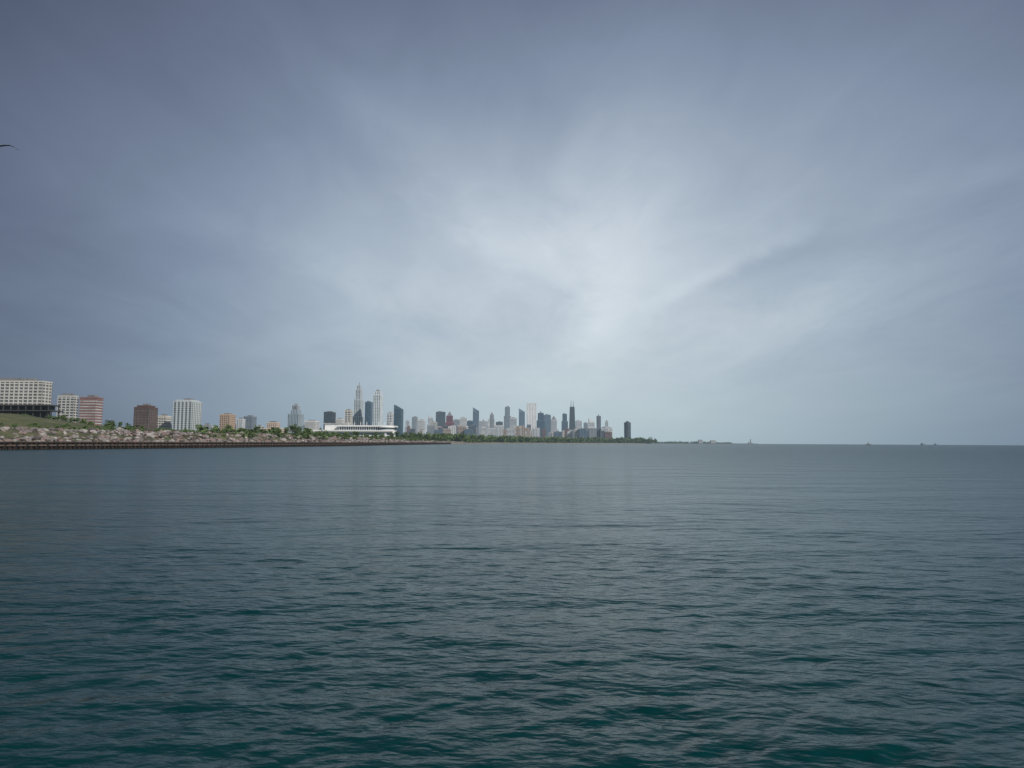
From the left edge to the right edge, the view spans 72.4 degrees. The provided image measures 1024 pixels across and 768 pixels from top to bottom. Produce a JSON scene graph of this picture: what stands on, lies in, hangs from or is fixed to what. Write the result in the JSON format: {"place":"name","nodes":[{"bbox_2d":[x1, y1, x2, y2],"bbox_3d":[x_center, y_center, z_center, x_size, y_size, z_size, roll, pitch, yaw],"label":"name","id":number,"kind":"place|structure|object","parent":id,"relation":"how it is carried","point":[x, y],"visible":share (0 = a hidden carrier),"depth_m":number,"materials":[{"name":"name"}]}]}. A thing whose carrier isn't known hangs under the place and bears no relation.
{"place":"outdoors","nodes":[
{"label":"outdoors","id":0,"kind":"place"},
{"bbox_2d":[0,413,585,442],"bbox_3d":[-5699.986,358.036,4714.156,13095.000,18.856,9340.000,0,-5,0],"label":"ground","id":1,"kind":"structure","parent":0,"point":[18,419],"depth_m":376.86,"materials":[{"name":"green plant"}]},
{"bbox_2d":[0,378,52,404],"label":"apartment slab","id":2,"kind":"structure","parent":1,"relation":"on","point":[24,391],"depth_m":702.02,"materials":[{"name":"white concrete"}]},
{"bbox_2d":[0,404,62,418],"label":"terrace pavilion","id":3,"kind":"structure","parent":1,"relation":"on","point":[40,410],"depth_m":563.17,"materials":[{"name":"concrete"}]},
{"bbox_2d":[56,393,78,421],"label":"apartment slab","id":4,"kind":"structure","parent":1,"relation":"on","point":[67,403],"depth_m":901.12,"materials":[{"name":"white concrete"}]},
{"bbox_2d":[78,395,103,425],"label":"apartment slab","id":5,"kind":"structure","parent":1,"relation":"on","point":[91,408],"depth_m":905.94,"materials":[{"name":"pink concrete"}]},
{"bbox_2d":[105,420,115,425],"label":"shade tree","id":6,"kind":"object","parent":1,"relation":"on","point":[110,422],"visible":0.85,"depth_m":438.73,"materials":[{"name":"green plant"}]},
{"bbox_2d":[133,404,157,429],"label":"apartment tower","id":7,"kind":"structure","parent":1,"relation":"on","point":[146,415],"depth_m":1100.55,"materials":[{"name":"brown brick"}]},
{"bbox_2d":[157,414,171,428],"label":"apartment block","id":8,"kind":"structure","parent":1,"relation":"on","point":[164,421],"depth_m":1249.25,"materials":[{"name":"beige concrete"}]},
{"bbox_2d":[172,398,201,430],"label":"apartment tower","id":9,"kind":"structure","parent":1,"relation":"on","point":[187,413],"depth_m":1200.59,"materials":[{"name":"white concrete"}]},
{"bbox_2d":[203,423,211,429],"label":"apartment block","id":10,"kind":"structure","parent":1,"relation":"on","point":[208,425],"depth_m":1400.23,"materials":[{"name":"grey concrete"}]},
{"bbox_2d":[0,414,438,440],"bbox_3d":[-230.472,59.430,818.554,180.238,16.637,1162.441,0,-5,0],"label":"shrubs","id":11,"kind":"object","parent":1,"relation":"on","point":[221,432],"visible":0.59,"depth_m":484.62,"materials":[{"name":"green plant"}]},
{"bbox_2d":[219,413,235,430],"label":"apartment tower","id":12,"kind":"structure","parent":1,"relation":"on","point":[229,419],"depth_m":1499.41,"materials":[{"name":"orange concrete"}]},
{"bbox_2d":[0,441,462,449],"bbox_3d":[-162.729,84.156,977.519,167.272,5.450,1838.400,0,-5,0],"label":"sheet pile seawall","id":13,"kind":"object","parent":1,"relation":"on","point":[84,445],"visible":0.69,"depth_m":380.58,"materials":[{"name":"metal"}]},
{"bbox_2d":[0,426,469,443],"bbox_3d":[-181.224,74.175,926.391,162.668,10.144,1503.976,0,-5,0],"label":"riprap boulders","id":14,"kind":"object","parent":1,"relation":"on","point":[138,433],"visible":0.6,"depth_m":385.27,"materials":[{"name":"grey stone"}]},
{"bbox_2d":[236,418,245,428],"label":"apartment tower","id":15,"kind":"structure","parent":1,"relation":"on","point":[240,422],"depth_m":1698.19,"materials":[{"name":"grey concrete"}]},
{"bbox_2d":[244,415,256,429],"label":"apartment tower","id":16,"kind":"structure","parent":1,"relation":"on","point":[250,422],"depth_m":1798.91,"materials":[{"name":"grey glass"}]},
{"bbox_2d":[261,421,284,432],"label":"apartment block","id":17,"kind":"structure","parent":1,"relation":"on","point":[274,424],"depth_m":1508.54,"materials":[{"name":"beige concrete"}]},
{"bbox_2d":[125,422,424,438],"bbox_3d":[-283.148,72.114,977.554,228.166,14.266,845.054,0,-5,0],"label":"park trees","id":18,"kind":"object","parent":1,"relation":"on","point":[277,430],"visible":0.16,"depth_m":621.29,"materials":[{"name":"green plant"}]},
{"bbox_2d":[287,424,296,432],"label":"shade tree","id":19,"kind":"object","parent":1,"relation":"on","point":[292,428],"visible":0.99,"depth_m":688.06,"materials":[{"name":"green plant"}]},
{"bbox_2d":[287,409,303,432],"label":"apartment tower","id":20,"kind":"structure","parent":1,"relation":"on","point":[296,416],"depth_m":1899.91,"materials":[{"name":"grey glass"}]},
{"bbox_2d":[292,404,299,409],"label":"apartment tower","id":21,"kind":"structure","parent":1,"relation":"on","point":[295,406],"depth_m":1961.76,"materials":[{"name":"grey glass"}]},
{"bbox_2d":[293,426,303,433],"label":"shade tree","id":22,"kind":"object","parent":1,"relation":"on","point":[297,429],"visible":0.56,"depth_m":717.62,"materials":[{"name":"green plant"}]},
{"bbox_2d":[304,420,319,432],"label":"office block","id":23,"kind":"structure","parent":1,"relation":"on","point":[313,424],"depth_m":1997.78,"materials":[{"name":"white concrete"}]},
{"bbox_2d":[323,411,335,429],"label":"apartment tower","id":24,"kind":"structure","parent":1,"relation":"on","point":[329,416],"depth_m":2299.36,"materials":[{"name":"grey glass"}]},
{"bbox_2d":[336,418,344,422],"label":"office block","id":25,"kind":"structure","parent":1,"relation":"on","point":[339,420],"depth_m":2298.03,"materials":[{"name":"white concrete"}]},
{"bbox_2d":[345,409,352,423],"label":"apartment tower","id":26,"kind":"structure","parent":1,"relation":"on","point":[349,415],"depth_m":2600.27,"materials":[{"name":"white concrete"}]},
{"bbox_2d":[313,422,397,436],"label":"building","id":27,"kind":"structure","parent":1,"relation":"on","point":[350,428],"depth_m":1661.23,"materials":[{"name":"white glass"}]},
{"bbox_2d":[353,383,363,424],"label":"glass skyscraper","id":28,"kind":"structure","parent":1,"relation":"on","point":[358,418],"depth_m":3010.14,"materials":[{"name":"grey glass"}]},
{"bbox_2d":[365,401,372,424],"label":"office tower","id":29,"kind":"structure","parent":1,"relation":"on","point":[368,412],"depth_m":3102.20,"materials":[{"name":"blue glass"}]},
{"bbox_2d":[373,390,382,424],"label":"glass skyscraper","id":30,"kind":"structure","parent":1,"relation":"on","point":[377,407],"depth_m":2904.09,"materials":[{"name":"grey glass"}]},
{"bbox_2d":[387,412,393,425],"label":"office tower","id":31,"kind":"structure","parent":1,"relation":"on","point":[390,418],"depth_m":3098.93,"materials":[{"name":"white concrete"}]},
{"bbox_2d":[394,405,403,435],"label":"office tower","id":32,"kind":"structure","parent":1,"relation":"on","point":[398,416],"depth_m":3199.66,"materials":[{"name":"blue glass"}]},
{"bbox_2d":[405,420,410,432],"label":"office skyscraper","id":33,"kind":"structure","parent":1,"relation":"on","point":[407,423],"depth_m":4704.00,"materials":[{"name":"grey concrete"}]},
{"bbox_2d":[412,416,417,433],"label":"office skyscraper","id":34,"kind":"structure","parent":1,"relation":"on","point":[415,422],"depth_m":5427.29,"materials":[{"name":"grey glass"}]},
{"bbox_2d":[418,419,425,432],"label":"office skyscraper","id":35,"kind":"structure","parent":1,"relation":"on","point":[421,423],"depth_m":4859.77,"materials":[{"name":"grey glass"}]},
{"bbox_2d":[427,415,432,433],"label":"office skyscraper","id":36,"kind":"structure","parent":1,"relation":"on","point":[430,418],"depth_m":5600.08,"materials":[{"name":"grey glass"}]},
{"bbox_2d":[428,425,434,435],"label":"city building","id":37,"kind":"structure","parent":1,"relation":"on","point":[431,428],"depth_m":4379.13,"materials":[{"name":"grey concrete"}]},
{"bbox_2d":[430,421,436,428],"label":"office skyscraper","id":38,"kind":"structure","parent":1,"relation":"on","point":[433,423],"depth_m":5025.51,"materials":[{"name":"grey concrete"}]},
{"bbox_2d":[436,411,445,429],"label":"office skyscraper","id":39,"kind":"structure","parent":1,"relation":"on","point":[440,418],"depth_m":5761.34,"materials":[{"name":"grey glass"}]},
{"bbox_2d":[443,428,450,433],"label":"city building","id":40,"kind":"structure","parent":1,"relation":"on","point":[446,430],"depth_m":3953.69,"materials":[{"name":"grey concrete"}]},
{"bbox_2d":[445,412,453,425],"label":"office skyscraper","id":41,"kind":"structure","parent":1,"relation":"on","point":[449,420],"depth_m":5200.78,"materials":[{"name":"red stone"}]},
{"bbox_2d":[449,426,455,434],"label":"city building","id":42,"kind":"structure","parent":1,"relation":"on","point":[453,430],"depth_m":4073.06,"materials":[{"name":"grey concrete"}]},
{"bbox_2d":[453,419,459,433],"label":"office skyscraper","id":43,"kind":"structure","parent":1,"relation":"on","point":[456,422],"depth_m":5924.69,"materials":[{"name":"grey glass"}]},
{"bbox_2d":[458,426,465,433],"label":"city building","id":44,"kind":"structure","parent":1,"relation":"on","point":[461,429],"depth_m":3938.83,"materials":[{"name":"grey concrete"}]},
{"bbox_2d":[460,417,466,426],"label":"office skyscraper","id":45,"kind":"structure","parent":1,"relation":"on","point":[463,421],"depth_m":5358.54,"materials":[{"name":"grey concrete"}]},
{"bbox_2d":[464,429,472,434],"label":"city building","id":46,"kind":"structure","parent":1,"relation":"on","point":[469,431],"depth_m":3911.20,"materials":[{"name":"grey glass"}]},
{"bbox_2d":[468,424,476,434],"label":"city building","id":47,"kind":"structure","parent":1,"relation":"on","point":[472,425],"depth_m":4115.33,"materials":[{"name":"grey glass"}]},
{"bbox_2d":[473,408,478,435],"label":"office skyscraper","id":48,"kind":"structure","parent":1,"relation":"on","point":[475,416],"depth_m":5526.34,"materials":[{"name":"blue glass"}]},
{"bbox_2d":[479,419,487,435],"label":"office skyscraper","id":49,"kind":"structure","parent":1,"relation":"on","point":[482,423],"depth_m":4955.53,"materials":[{"name":"grey glass"}]},
{"bbox_2d":[482,426,485,435],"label":"city building","id":50,"kind":"structure","parent":1,"relation":"on","point":[483,429],"depth_m":4092.69,"materials":[{"name":"grey glass"}]},
{"bbox_2d":[488,428,495,435],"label":"city building","id":51,"kind":"structure","parent":1,"relation":"on","point":[491,431],"depth_m":4424.07,"materials":[{"name":"grey glass"}]},
{"bbox_2d":[490,413,493,427],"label":"office skyscraper","id":52,"kind":"structure","parent":1,"relation":"on","point":[491,420],"depth_m":5124.43,"materials":[{"name":"grey glass"}]},
{"bbox_2d":[488,418,495,427],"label":"office skyscraper","id":53,"kind":"structure","parent":1,"relation":"on","point":[489,423],"depth_m":5697.10,"materials":[{"name":"grey glass"}]},
{"bbox_2d":[496,425,502,436],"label":"city building","id":54,"kind":"structure","parent":1,"relation":"on","point":[499,430],"depth_m":4058.73,"materials":[{"name":"grey glass"}]},
{"bbox_2d":[504,406,510,429],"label":"office skyscraper","id":55,"kind":"structure","parent":1,"relation":"on","point":[507,416],"depth_m":5291.64,"materials":[{"name":"grey glass"}]},
{"bbox_2d":[507,428,513,435],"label":"city building","id":56,"kind":"structure","parent":1,"relation":"on","point":[510,431],"depth_m":3899.84,"materials":[{"name":"grey glass"}]},
{"bbox_2d":[510,417,516,427],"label":"office skyscraper","id":57,"kind":"structure","parent":1,"relation":"on","point":[513,421],"depth_m":4723.23,"materials":[{"name":"grey glass"}]},
{"bbox_2d":[516,426,519,435],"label":"city building","id":58,"kind":"structure","parent":1,"relation":"on","point":[517,430],"depth_m":3913.26,"materials":[{"name":"concrete"}]},
{"bbox_2d":[519,409,524,425],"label":"office skyscraper","id":59,"kind":"structure","parent":1,"relation":"on","point":[521,417],"depth_m":5458.43,"materials":[{"name":"blue glass"}]},
{"bbox_2d":[520,425,524,436],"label":"city building","id":60,"kind":"structure","parent":1,"relation":"on","point":[522,430],"depth_m":4407.28,"materials":[{"name":"glass"}]},
{"bbox_2d":[392,432,656,442],"bbox_3d":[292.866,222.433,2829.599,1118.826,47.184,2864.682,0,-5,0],"label":"lakefront trees","id":61,"kind":"object","parent":1,"relation":"on","point":[459,437],"visible":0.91,"depth_m":2710.68,"materials":[{"name":"green plant"}]},
{"bbox_2d":[525,428,529,436],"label":"city building","id":62,"kind":"structure","parent":1,"relation":"on","point":[527,430],"depth_m":4717.60,"materials":[{"name":"concrete"}]},
{"bbox_2d":[527,403,535,430],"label":"marble skyscraper","id":63,"kind":"structure","parent":1,"relation":"on","point":[531,416],"depth_m":4998.63,"materials":[{"name":"white stone"}]},
{"bbox_2d":[533,428,539,436],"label":"city building","id":64,"kind":"structure","parent":1,"relation":"on","point":[536,431],"depth_m":4345.17,"materials":[{"name":"grey glass"}]},
{"bbox_2d":[537,411,544,437],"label":"office skyscraper","id":65,"kind":"structure","parent":1,"relation":"on","point":[541,423],"depth_m":4889.12,"materials":[{"name":"blue glass"}]},
{"bbox_2d":[542,429,545,437],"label":"city building","id":66,"kind":"structure","parent":1,"relation":"on","point":[543,433],"depth_m":4658.88,"materials":[{"name":"grey glass"}]},
{"bbox_2d":[544,414,550,436],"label":"office skyscraper","id":67,"kind":"structure","parent":1,"relation":"on","point":[547,418],"depth_m":5620.20,"materials":[{"name":"blue glass"}]},
{"bbox_2d":[551,416,556,431],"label":"office skyscraper","id":68,"kind":"structure","parent":1,"relation":"on","point":[553,423],"depth_m":5053.79,"materials":[{"name":"grey glass"}]},
{"bbox_2d":[554,431,561,436],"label":"city building","id":69,"kind":"structure","parent":1,"relation":"on","point":[557,433],"depth_m":4446.61,"materials":[{"name":"grey glass"}]},
{"bbox_2d":[562,413,567,430],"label":"office skyscraper","id":70,"kind":"structure","parent":1,"relation":"on","point":[564,421],"depth_m":5787.24,"materials":[{"name":"blue glass"}]},
{"bbox_2d":[567,431,572,437],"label":"city building","id":71,"kind":"structure","parent":1,"relation":"on","point":[570,434],"depth_m":4401.12,"materials":[{"name":"grey glass"}]},
{"bbox_2d":[569,405,574,429],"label":"tapered antenna skyscraper","id":72,"kind":"structure","parent":1,"relation":"on","point":[572,419],"depth_m":5776.30,"materials":[{"name":"grey glass"}]},
{"bbox_2d":[574,429,578,437],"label":"city building","id":73,"kind":"structure","parent":1,"relation":"on","point":[576,432],"depth_m":4367.84,"materials":[{"name":"grey glass"}]},
{"bbox_2d":[575,420,581,428],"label":"office skyscraper","id":74,"kind":"structure","parent":1,"relation":"on","point":[578,424],"depth_m":5219.65,"materials":[{"name":"grey glass"}]},
{"bbox_2d":[579,428,586,438],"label":"city building","id":75,"kind":"structure","parent":1,"relation":"on","point":[583,432],"depth_m":4347.64,"materials":[{"name":"blue glass"}]},
{"bbox_2d":[587,419,595,430],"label":"office skyscraper","id":76,"kind":"structure","parent":1,"relation":"on","point":[591,423],"depth_m":5393.01,"materials":[{"name":"white glass"}]},
{"bbox_2d":[588,428,596,437],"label":"city building","id":77,"kind":"structure","parent":1,"relation":"on","point":[592,432],"depth_m":4484.48,"materials":[{"name":"grey glass"}]},
{"bbox_2d":[596,414,600,437],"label":"office skyscraper","id":78,"kind":"structure","parent":1,"relation":"on","point":[598,419],"depth_m":4818.14,"materials":[{"name":"grey glass"}]},
{"bbox_2d":[604,420,608,431],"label":"office skyscraper","id":79,"kind":"structure","parent":1,"relation":"on","point":[606,425],"depth_m":4987.12,"materials":[{"name":"white glass"}]},
{"bbox_2d":[604,432,611,438],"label":"city building","id":80,"kind":"structure","parent":1,"relation":"on","point":[607,435],"depth_m":4293.84,"materials":[{"name":"grey concrete"}]},
{"bbox_2d":[624,421,630,438],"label":"curved apartment tower","id":81,"kind":"structure","parent":1,"relation":"on","point":[627,429],"depth_m":5169.85,"materials":[{"name":"grey glass"}]},
{"bbox_2d":[0,442,1023,767],"bbox_3d":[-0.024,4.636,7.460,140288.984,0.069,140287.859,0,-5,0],"label":"water","id":82,"kind":"structure","parent":0,"point":[608,606],"depth_m":17.10,"materials":[{"name":"teal liquid"}]},
{"bbox_2d":[646,441,731,442],"bbox_3d":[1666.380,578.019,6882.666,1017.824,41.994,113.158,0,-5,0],"label":"distant tree line","id":83,"kind":"object","parent":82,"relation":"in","point":[687,442],"visible":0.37,"depth_m":6871.67,"materials":[{"name":"green plant"}]},
{"bbox_2d":[654,440,747,443],"bbox_3d":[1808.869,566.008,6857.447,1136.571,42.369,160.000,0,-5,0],"label":"breakwater","id":84,"kind":"object","parent":82,"relation":"in","point":[711,441],"visible":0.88,"depth_m":6776.41,"materials":[{"name":"stone"}]},
{"bbox_2d":[0,0,1023,444],"label":"sky","id":85,"kind":"structure","parent":0,"point":[734,221],"materials":[{"name":"grey"}]},
{"bbox_2d":[451,443,653,443],"bbox_3d":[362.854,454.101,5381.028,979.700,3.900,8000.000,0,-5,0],"label":"stone revetment","id":86,"kind":"object","parent":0,"point":[552,443],"visible":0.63,"depth_m":2969.46,"materials":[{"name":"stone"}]}
]}

